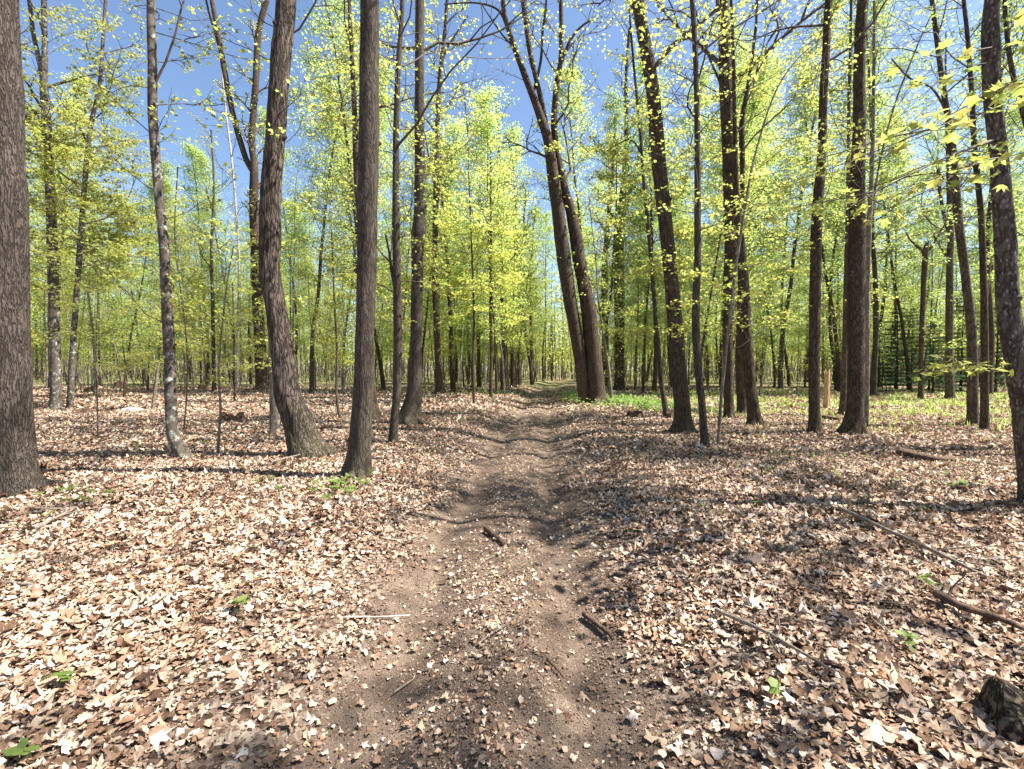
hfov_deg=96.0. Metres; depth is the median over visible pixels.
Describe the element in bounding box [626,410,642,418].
tree stump
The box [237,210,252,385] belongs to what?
tree
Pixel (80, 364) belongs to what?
sapling
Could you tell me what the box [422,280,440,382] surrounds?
tree
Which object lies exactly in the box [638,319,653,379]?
sapling
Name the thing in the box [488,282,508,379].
tree
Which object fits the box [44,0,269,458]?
tree
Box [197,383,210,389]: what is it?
tree stump
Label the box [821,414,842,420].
fallen log
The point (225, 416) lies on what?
tree stump
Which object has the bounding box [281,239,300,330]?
tree
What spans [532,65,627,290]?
tree
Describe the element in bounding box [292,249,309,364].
tree
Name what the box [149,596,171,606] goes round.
stick
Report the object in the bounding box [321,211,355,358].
tree
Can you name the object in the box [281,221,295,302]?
tree
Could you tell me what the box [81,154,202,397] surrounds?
tree
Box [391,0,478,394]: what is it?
tree
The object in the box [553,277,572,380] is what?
tree
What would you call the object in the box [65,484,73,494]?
seedling
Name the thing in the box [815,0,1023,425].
tree
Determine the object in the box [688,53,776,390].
tree
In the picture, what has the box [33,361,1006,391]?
undergrowth
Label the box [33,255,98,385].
tree
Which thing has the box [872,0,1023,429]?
tree
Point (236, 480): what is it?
fallen branch
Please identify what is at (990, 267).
tree
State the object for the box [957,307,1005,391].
fir tree
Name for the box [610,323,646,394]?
sapling
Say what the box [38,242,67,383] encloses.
tree
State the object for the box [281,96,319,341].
tree
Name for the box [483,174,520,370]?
tree
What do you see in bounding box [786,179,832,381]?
tree
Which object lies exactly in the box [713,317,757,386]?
sapling
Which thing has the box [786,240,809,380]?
tree
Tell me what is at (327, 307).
tree
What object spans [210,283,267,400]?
sapling
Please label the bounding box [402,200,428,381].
tree
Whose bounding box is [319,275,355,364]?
tree
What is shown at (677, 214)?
tree
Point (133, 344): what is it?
sapling
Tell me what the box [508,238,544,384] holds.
tree
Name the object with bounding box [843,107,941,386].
tree
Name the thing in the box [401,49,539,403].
tree
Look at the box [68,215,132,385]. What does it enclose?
tree
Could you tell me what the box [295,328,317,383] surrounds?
sapling
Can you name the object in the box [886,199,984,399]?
tree
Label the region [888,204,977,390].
tree
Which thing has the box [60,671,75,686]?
seedling
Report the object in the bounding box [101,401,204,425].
fallen branch
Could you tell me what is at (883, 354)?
fir tree
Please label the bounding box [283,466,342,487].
fallen branch
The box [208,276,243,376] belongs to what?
tree
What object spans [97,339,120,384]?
sapling
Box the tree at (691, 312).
[677,215,720,385]
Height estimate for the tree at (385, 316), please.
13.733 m
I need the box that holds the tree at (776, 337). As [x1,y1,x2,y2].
[753,278,791,370]
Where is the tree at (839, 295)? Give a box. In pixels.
[821,197,893,349]
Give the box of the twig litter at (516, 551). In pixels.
[2,421,1023,768]
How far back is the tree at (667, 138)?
27.44 m
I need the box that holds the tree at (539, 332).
[522,281,547,380]
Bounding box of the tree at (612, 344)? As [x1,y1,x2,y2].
[599,285,630,380]
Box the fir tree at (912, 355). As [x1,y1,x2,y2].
[878,308,941,385]
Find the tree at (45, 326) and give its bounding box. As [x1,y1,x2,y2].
[29,173,84,386]
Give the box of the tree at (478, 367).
[453,171,499,387]
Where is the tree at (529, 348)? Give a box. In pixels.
[516,298,544,377]
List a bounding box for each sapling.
[30,249,162,436]
[65,308,114,391]
[65,344,93,384]
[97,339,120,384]
[98,167,235,428]
[117,299,207,408]
[117,308,151,387]
[133,323,163,387]
[136,289,200,390]
[151,177,308,453]
[176,320,201,389]
[179,112,249,390]
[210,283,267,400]
[249,308,294,393]
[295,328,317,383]
[301,232,377,417]
[316,342,338,381]
[320,347,338,385]
[582,325,623,379]
[601,303,626,372]
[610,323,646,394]
[626,321,648,387]
[633,301,665,372]
[636,31,854,445]
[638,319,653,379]
[652,324,668,385]
[662,278,721,394]
[688,328,718,371]
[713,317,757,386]
[752,289,792,395]
[752,341,772,375]
[773,311,808,392]
[784,348,800,380]
[791,316,839,373]
[794,295,841,377]
[820,331,841,380]
[870,311,902,391]
[879,324,915,389]
[941,323,979,365]
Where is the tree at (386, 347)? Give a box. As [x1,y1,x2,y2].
[375,237,410,353]
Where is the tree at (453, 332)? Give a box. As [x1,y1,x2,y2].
[440,274,466,358]
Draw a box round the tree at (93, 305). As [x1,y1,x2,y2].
[64,204,115,385]
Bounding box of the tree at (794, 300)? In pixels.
[750,116,817,386]
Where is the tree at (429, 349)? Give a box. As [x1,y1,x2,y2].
[423,296,444,380]
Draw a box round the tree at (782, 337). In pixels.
[753,0,880,389]
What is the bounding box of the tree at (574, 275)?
[561,205,600,333]
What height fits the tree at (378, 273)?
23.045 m
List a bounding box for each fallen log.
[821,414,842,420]
[896,448,954,461]
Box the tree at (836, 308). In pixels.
[821,176,844,384]
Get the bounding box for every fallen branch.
[22,498,111,529]
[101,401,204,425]
[207,451,337,491]
[270,454,299,462]
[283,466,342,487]
[714,591,835,672]
[756,477,830,507]
[839,506,1023,582]
[932,574,1023,630]
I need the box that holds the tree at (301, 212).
[282,203,318,379]
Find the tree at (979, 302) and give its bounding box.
[956,254,999,351]
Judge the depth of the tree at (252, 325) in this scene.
54.87 m
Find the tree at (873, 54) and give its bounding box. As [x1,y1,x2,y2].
[789,0,982,425]
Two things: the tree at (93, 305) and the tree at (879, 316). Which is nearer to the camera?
the tree at (93, 305)
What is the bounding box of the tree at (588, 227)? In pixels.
[562,224,599,332]
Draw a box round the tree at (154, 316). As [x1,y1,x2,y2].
[133,234,169,382]
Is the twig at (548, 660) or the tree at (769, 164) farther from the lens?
the tree at (769, 164)
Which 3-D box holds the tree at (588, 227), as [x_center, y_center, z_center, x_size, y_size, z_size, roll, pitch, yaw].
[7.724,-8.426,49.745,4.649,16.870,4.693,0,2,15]
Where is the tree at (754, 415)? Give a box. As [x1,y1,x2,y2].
[649,0,840,425]
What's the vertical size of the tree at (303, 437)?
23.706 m
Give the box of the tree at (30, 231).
[29,210,45,293]
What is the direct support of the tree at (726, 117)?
on the forest floor
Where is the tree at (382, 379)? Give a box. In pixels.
[332,63,407,389]
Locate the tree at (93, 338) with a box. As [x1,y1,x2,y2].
[27,96,130,396]
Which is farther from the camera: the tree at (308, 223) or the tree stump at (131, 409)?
the tree at (308, 223)
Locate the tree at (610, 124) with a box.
[581,86,648,360]
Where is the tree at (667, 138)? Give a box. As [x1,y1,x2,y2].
[612,54,706,391]
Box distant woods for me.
[30,208,1023,384]
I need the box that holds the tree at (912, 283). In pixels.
[886,217,940,353]
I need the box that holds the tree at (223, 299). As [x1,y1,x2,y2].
[204,250,241,385]
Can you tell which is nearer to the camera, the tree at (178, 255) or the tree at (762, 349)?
the tree at (178, 255)
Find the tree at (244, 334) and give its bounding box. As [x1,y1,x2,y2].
[229,243,263,366]
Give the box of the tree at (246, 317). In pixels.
[236,278,267,356]
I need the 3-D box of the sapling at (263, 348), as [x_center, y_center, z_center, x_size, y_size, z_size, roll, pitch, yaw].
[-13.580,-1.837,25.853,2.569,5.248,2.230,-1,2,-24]
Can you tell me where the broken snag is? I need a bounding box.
[822,369,830,407]
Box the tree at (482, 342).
[476,261,498,370]
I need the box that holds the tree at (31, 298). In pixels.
[27,150,43,340]
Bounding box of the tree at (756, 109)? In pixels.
[659,46,788,393]
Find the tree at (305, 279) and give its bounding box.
[290,224,323,388]
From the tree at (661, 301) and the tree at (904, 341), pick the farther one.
the tree at (661, 301)
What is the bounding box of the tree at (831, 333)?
[788,43,891,389]
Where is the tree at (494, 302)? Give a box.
[446,105,532,393]
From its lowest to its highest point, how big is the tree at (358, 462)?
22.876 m
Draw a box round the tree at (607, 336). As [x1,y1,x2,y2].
[580,116,634,385]
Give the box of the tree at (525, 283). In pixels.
[476,162,541,388]
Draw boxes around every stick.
[1,580,44,587]
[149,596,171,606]
[483,525,505,545]
[582,611,611,636]
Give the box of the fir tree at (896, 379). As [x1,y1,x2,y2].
[870,307,928,390]
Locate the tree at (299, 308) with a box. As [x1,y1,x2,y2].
[286,248,333,384]
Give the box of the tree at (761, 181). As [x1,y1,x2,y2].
[703,68,790,288]
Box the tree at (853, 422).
[753,0,949,435]
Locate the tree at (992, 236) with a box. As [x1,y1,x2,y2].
[968,161,1023,383]
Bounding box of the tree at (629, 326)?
[613,251,648,381]
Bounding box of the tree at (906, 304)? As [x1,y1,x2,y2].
[897,277,926,360]
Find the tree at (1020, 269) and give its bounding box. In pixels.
[993,217,1023,350]
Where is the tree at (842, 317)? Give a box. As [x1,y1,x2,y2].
[832,267,872,359]
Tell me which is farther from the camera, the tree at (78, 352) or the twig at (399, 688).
the tree at (78, 352)
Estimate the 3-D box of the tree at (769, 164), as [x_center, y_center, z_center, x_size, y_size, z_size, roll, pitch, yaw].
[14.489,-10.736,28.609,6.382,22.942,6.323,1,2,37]
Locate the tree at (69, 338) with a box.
[42,282,89,381]
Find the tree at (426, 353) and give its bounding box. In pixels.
[409,253,456,358]
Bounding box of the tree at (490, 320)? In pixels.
[445,94,537,396]
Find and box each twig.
[345,615,409,617]
[393,673,415,692]
[546,658,564,677]
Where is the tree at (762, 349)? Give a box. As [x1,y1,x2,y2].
[750,244,795,385]
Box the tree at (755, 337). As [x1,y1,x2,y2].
[751,267,776,383]
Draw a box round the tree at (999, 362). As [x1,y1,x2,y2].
[974,142,1023,384]
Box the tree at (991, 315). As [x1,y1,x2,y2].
[908,0,1023,393]
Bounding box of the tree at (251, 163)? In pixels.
[203,0,289,389]
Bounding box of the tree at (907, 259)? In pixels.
[867,112,933,386]
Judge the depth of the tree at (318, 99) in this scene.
29.06 m
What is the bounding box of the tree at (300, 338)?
[294,302,310,361]
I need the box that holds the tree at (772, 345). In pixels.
[721,150,807,387]
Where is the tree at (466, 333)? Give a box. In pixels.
[442,241,486,384]
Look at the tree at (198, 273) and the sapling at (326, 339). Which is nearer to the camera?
the sapling at (326, 339)
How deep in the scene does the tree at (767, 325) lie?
49.30 m
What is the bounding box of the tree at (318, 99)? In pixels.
[304,79,391,297]
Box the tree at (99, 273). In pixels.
[65,163,123,381]
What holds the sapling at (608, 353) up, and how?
on the forest floor
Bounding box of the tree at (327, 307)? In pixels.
[309,235,345,382]
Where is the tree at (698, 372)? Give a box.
[609,0,800,447]
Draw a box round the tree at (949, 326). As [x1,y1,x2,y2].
[901,13,993,399]
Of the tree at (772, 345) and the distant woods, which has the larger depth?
the distant woods
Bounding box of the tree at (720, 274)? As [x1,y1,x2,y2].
[702,213,734,388]
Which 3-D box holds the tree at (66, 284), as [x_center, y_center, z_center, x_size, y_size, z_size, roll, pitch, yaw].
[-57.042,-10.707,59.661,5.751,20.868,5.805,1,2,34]
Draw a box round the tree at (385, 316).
[374,268,392,359]
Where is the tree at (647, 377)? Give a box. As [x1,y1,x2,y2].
[642,193,664,380]
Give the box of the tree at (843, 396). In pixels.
[760,0,937,415]
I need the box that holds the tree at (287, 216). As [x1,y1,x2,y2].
[250,196,323,347]
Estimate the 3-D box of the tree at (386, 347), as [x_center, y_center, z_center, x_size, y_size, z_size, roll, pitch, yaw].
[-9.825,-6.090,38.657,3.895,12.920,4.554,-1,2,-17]
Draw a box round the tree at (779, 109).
[707,61,795,310]
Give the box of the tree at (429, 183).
[400,138,457,310]
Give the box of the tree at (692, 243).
[674,114,722,379]
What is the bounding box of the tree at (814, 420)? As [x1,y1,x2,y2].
[707,0,912,434]
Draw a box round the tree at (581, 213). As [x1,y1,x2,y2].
[570,200,601,381]
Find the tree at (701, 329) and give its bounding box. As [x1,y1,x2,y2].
[685,280,720,355]
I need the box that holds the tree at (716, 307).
[701,210,723,368]
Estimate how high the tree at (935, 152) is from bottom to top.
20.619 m
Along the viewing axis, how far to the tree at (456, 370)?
48.18 m
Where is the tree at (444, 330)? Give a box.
[400,141,467,344]
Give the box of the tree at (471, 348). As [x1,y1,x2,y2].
[457,248,486,380]
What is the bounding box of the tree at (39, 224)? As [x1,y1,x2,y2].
[27,130,81,362]
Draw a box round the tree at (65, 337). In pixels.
[46,269,81,375]
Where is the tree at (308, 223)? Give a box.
[297,207,339,380]
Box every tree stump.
[76,407,96,413]
[84,386,93,392]
[112,381,128,388]
[120,407,142,411]
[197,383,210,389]
[216,411,245,422]
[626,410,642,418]
[665,412,672,417]
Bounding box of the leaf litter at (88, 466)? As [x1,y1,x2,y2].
[0,384,1023,768]
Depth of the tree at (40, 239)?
48.95 m
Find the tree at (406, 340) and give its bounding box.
[382,206,431,354]
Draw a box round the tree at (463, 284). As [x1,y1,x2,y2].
[441,148,484,387]
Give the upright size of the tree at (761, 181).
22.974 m
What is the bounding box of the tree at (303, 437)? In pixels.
[169,0,335,459]
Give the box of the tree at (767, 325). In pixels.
[763,224,785,382]
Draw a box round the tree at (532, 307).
[514,239,546,383]
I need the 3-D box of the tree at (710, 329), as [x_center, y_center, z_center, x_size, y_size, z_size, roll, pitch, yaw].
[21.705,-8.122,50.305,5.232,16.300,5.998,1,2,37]
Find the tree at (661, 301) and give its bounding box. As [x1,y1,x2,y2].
[639,234,686,355]
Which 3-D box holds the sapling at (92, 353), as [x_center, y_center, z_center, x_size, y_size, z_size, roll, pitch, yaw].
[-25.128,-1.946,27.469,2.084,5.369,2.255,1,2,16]
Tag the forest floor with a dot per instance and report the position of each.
(372, 712)
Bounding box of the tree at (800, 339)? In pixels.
[784,264,807,381]
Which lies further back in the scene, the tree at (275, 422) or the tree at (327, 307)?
the tree at (327, 307)
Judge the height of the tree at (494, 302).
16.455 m
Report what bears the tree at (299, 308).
on the forest floor
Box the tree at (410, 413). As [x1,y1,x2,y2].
[335,0,546,428]
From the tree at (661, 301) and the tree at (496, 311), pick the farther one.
the tree at (661, 301)
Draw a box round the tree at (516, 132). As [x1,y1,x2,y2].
[477,123,550,384]
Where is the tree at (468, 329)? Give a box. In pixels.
[454,222,488,383]
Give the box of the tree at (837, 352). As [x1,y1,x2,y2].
[765,65,850,391]
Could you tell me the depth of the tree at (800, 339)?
53.06 m
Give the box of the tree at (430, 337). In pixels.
[405,249,442,386]
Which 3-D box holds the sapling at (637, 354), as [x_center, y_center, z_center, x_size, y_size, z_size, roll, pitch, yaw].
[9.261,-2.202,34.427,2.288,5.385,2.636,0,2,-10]
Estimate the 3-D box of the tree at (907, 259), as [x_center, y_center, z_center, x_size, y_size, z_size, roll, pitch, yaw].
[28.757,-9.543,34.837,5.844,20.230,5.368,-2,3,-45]
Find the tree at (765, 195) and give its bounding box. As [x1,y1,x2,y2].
[709,68,792,346]
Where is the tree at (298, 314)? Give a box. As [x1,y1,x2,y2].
[282,232,314,385]
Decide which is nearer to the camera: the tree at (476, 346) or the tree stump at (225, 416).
the tree stump at (225, 416)
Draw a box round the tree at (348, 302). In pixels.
[301,52,411,392]
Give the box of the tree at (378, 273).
[375,201,406,377]
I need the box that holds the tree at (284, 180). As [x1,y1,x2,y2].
[244,104,324,360]
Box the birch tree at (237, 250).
[190,7,251,387]
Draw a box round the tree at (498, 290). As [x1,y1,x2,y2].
[475,197,523,370]
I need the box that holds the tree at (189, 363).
[143,179,205,381]
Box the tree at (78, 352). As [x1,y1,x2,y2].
[42,232,123,387]
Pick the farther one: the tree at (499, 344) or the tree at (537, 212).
the tree at (499, 344)
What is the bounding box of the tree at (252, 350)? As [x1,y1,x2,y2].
[241,281,252,382]
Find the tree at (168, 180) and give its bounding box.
[144,171,210,385]
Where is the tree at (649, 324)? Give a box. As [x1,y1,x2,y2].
[624,249,663,383]
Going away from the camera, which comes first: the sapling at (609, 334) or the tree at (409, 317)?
the sapling at (609, 334)
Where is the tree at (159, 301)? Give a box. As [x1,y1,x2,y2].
[136,242,195,383]
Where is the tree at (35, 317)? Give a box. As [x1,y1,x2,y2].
[30,259,45,350]
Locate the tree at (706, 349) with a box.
[674,173,720,385]
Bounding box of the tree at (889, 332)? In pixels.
[870,280,902,377]
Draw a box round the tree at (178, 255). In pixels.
[147,224,216,388]
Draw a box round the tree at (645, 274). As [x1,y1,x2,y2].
[624,187,664,381]
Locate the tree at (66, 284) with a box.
[43,223,85,327]
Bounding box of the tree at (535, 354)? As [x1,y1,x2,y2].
[522,273,547,382]
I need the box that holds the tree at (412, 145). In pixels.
[374,122,452,346]
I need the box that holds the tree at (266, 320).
[251,276,291,353]
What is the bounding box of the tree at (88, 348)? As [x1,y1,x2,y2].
[80,277,97,384]
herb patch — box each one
[326,382,569,397]
[555,388,600,403]
[567,390,713,415]
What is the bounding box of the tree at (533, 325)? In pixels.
[509,192,556,371]
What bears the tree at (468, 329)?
on the forest floor
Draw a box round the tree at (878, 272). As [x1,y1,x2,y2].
[827,174,906,375]
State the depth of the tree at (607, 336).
39.50 m
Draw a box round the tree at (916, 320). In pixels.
[898,279,928,357]
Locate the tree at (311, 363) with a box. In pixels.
[282,19,383,391]
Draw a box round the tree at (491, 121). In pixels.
[435,82,534,393]
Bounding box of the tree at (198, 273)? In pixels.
[179,211,217,383]
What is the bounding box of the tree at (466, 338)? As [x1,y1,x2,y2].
[424,206,486,385]
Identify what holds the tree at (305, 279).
on the forest floor
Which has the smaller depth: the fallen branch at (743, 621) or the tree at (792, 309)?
the fallen branch at (743, 621)
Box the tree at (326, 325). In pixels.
[319,275,340,378]
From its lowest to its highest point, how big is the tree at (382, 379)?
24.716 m
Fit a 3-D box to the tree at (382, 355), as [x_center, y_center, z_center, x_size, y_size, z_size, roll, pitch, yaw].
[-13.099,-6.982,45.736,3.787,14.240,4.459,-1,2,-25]
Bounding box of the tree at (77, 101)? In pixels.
[26,71,123,387]
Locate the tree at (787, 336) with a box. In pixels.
[763,242,807,353]
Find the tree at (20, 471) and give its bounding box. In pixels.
[0,0,74,496]
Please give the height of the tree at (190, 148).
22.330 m
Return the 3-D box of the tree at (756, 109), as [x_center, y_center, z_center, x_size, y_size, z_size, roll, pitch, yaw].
[10.317,-7.433,23.108,5.343,16.649,6.126,-1,2,-20]
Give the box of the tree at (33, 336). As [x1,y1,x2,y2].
[29,192,45,346]
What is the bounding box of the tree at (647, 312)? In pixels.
[604,126,702,392]
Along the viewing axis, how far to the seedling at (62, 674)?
2.08 m
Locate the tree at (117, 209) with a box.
[22,0,221,408]
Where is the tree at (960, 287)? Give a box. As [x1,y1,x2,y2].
[934,229,974,380]
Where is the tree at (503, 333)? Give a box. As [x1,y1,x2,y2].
[455,80,541,389]
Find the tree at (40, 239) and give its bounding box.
[29,159,83,311]
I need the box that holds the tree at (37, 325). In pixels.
[30,287,61,380]
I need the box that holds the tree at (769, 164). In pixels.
[690,14,803,277]
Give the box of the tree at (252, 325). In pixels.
[243,251,267,358]
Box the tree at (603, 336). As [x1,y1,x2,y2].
[550,180,681,397]
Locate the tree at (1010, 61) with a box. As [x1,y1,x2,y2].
[865,0,1023,293]
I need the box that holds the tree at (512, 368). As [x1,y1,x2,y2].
[485,132,550,387]
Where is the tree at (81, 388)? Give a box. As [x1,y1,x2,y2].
[29,140,95,391]
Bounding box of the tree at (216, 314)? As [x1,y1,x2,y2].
[195,241,242,383]
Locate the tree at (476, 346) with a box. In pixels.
[445,221,500,386]
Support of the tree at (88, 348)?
on the forest floor
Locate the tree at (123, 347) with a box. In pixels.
[86,233,147,367]
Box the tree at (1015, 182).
[937,108,1023,389]
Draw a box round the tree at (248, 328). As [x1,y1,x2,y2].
[226,220,265,384]
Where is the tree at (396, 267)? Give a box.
[287,0,551,441]
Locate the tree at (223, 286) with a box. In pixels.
[206,195,245,384]
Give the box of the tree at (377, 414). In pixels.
[281,0,490,419]
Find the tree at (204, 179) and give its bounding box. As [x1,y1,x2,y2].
[181,146,249,384]
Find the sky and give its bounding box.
[19,0,1023,370]
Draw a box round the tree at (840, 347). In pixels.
[805,171,844,364]
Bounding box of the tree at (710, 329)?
[701,242,722,382]
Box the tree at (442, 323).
[429,212,460,381]
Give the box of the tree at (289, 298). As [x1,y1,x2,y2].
[267,265,303,344]
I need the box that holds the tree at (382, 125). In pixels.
[323,100,399,301]
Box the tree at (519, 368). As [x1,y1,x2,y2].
[494,179,549,384]
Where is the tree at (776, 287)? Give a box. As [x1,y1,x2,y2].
[753,210,798,381]
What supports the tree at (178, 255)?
on the forest floor
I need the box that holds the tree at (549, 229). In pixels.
[530,210,563,380]
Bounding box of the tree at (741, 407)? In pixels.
[660,0,853,413]
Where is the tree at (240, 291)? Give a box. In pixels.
[213,226,250,385]
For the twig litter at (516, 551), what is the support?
on the forest floor
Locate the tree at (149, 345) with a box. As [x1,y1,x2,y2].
[109,213,192,391]
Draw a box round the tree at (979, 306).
[959,239,996,374]
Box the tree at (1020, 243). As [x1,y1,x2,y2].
[1016,206,1023,307]
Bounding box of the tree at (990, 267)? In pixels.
[956,2,1023,362]
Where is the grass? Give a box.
[650,387,1011,477]
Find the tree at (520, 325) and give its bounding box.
[487,245,540,358]
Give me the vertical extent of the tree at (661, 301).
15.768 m
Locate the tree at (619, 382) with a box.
[586,11,654,390]
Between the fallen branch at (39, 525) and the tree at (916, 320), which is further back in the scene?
the tree at (916, 320)
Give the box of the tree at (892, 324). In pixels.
[871,194,920,382]
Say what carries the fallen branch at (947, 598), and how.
on the leaf litter at (88, 466)
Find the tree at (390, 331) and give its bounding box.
[378,276,410,380]
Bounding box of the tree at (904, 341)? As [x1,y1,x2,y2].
[840,88,939,390]
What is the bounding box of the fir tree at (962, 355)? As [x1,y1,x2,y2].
[924,289,1006,390]
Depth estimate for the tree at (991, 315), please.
25.51 m
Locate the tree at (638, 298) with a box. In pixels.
[605,199,662,390]
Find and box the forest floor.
[0,370,1023,768]
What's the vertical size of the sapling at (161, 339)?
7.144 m
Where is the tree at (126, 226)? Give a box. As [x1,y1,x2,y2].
[92,101,156,389]
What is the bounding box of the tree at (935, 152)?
[888,123,973,386]
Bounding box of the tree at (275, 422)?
[207,0,359,435]
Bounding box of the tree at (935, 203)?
[895,163,991,388]
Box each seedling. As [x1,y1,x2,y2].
[2,737,40,755]
[40,670,73,683]
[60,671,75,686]
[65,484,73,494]
[230,594,251,615]
[320,493,330,499]
[767,677,780,694]
[894,629,919,638]
[904,641,915,652]
[918,577,931,591]
[928,581,942,589]
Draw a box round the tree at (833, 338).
[821,290,842,362]
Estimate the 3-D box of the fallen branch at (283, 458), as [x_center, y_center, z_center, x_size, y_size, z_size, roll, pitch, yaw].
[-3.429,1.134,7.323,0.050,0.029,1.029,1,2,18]
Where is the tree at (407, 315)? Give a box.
[388,267,427,357]
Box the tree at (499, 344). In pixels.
[493,261,522,382]
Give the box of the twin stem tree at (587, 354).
[444,0,624,404]
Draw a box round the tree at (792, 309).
[779,280,802,343]
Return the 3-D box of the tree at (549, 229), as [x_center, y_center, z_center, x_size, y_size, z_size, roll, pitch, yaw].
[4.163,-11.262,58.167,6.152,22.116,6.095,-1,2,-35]
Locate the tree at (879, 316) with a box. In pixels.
[870,244,901,370]
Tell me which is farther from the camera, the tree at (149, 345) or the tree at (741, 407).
the tree at (149, 345)
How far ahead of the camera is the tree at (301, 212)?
57.53 m
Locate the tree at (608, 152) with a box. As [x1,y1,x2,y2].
[559,0,748,416]
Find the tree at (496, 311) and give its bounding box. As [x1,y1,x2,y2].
[481,215,520,358]
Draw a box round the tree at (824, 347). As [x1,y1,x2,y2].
[795,239,842,383]
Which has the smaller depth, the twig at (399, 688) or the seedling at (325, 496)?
the twig at (399, 688)
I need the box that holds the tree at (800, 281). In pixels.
[785,192,844,387]
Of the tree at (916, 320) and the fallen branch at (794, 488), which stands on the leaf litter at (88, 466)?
the fallen branch at (794, 488)
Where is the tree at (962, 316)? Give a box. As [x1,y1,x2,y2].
[954,256,994,352]
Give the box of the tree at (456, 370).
[441,190,468,383]
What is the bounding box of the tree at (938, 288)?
[910,223,959,377]
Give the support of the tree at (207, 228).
on the forest floor
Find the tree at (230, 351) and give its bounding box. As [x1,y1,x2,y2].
[218,305,244,379]
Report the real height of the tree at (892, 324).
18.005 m
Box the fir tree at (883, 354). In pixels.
[870,320,904,386]
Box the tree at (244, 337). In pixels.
[234,295,254,377]
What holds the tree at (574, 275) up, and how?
on the forest floor
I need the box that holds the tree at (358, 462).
[291,0,417,480]
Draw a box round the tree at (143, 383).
[101,230,160,385]
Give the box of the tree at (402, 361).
[391,293,409,380]
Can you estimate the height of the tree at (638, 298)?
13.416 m
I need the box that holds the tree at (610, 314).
[595,263,613,351]
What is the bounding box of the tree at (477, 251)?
[446,132,497,390]
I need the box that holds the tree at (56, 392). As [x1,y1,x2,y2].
[20,0,162,409]
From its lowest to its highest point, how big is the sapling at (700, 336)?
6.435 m
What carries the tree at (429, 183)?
on the forest floor
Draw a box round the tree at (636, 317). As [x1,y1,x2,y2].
[624,240,664,385]
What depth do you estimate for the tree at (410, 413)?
11.66 m
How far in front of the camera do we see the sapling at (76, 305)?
9.79 m
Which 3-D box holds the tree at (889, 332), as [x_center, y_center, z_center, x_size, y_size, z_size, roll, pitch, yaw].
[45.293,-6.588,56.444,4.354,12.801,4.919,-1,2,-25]
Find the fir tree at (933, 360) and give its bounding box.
[904,313,964,392]
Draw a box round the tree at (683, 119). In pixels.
[637,63,718,386]
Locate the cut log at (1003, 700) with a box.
[978,676,1023,744]
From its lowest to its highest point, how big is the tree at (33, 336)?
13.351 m
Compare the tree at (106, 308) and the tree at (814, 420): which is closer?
the tree at (814, 420)
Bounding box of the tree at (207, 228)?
[175,196,221,383]
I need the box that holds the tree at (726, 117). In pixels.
[650,0,844,418]
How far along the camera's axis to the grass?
17.82 m
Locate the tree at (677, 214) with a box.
[654,193,709,346]
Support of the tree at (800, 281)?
on the forest floor
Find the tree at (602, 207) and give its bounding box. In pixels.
[584,132,635,363]
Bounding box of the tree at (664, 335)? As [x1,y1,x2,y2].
[648,206,686,367]
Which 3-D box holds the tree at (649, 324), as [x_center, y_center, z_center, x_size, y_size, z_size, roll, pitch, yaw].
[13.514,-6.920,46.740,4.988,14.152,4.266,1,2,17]
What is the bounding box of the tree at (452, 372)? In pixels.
[424,96,484,391]
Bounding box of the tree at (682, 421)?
[569,0,740,435]
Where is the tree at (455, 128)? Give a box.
[388,115,473,369]
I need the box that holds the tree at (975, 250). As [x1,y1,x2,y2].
[958,198,996,327]
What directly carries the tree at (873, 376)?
on the forest floor
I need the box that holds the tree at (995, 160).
[748,0,1023,504]
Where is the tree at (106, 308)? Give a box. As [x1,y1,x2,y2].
[70,208,121,381]
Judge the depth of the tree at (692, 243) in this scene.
29.69 m
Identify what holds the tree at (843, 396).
on the forest floor
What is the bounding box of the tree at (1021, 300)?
[995,257,1023,386]
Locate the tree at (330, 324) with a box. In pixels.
[320,259,337,381]
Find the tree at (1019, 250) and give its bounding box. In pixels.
[969,61,1023,271]
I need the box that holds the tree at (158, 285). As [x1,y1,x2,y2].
[123,201,188,383]
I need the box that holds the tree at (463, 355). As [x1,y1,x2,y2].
[453,302,466,376]
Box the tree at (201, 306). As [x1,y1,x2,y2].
[178,266,230,382]
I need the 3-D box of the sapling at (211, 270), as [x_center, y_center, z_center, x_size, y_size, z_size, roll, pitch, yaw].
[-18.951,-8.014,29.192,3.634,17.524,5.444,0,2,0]
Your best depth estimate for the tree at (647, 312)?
26.47 m
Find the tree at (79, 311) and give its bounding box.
[43,233,95,363]
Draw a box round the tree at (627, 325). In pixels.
[624,278,649,363]
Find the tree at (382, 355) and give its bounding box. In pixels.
[374,247,392,364]
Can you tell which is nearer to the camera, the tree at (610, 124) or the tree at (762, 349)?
the tree at (610, 124)
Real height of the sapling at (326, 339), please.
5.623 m
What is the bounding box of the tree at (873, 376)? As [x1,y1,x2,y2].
[810,0,960,395]
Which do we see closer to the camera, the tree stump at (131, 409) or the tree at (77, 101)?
the tree stump at (131, 409)
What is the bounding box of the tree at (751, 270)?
[684,105,776,346]
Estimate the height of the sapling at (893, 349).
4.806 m
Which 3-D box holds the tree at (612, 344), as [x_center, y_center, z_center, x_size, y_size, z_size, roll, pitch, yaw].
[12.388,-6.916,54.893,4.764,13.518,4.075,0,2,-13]
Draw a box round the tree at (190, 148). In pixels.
[168,138,235,384]
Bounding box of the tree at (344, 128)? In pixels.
[288,0,408,382]
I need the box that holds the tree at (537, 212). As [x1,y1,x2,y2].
[496,203,560,386]
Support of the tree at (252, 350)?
on the forest floor
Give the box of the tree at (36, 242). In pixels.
[22,53,65,343]
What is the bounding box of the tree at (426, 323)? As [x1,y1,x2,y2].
[423,194,448,385]

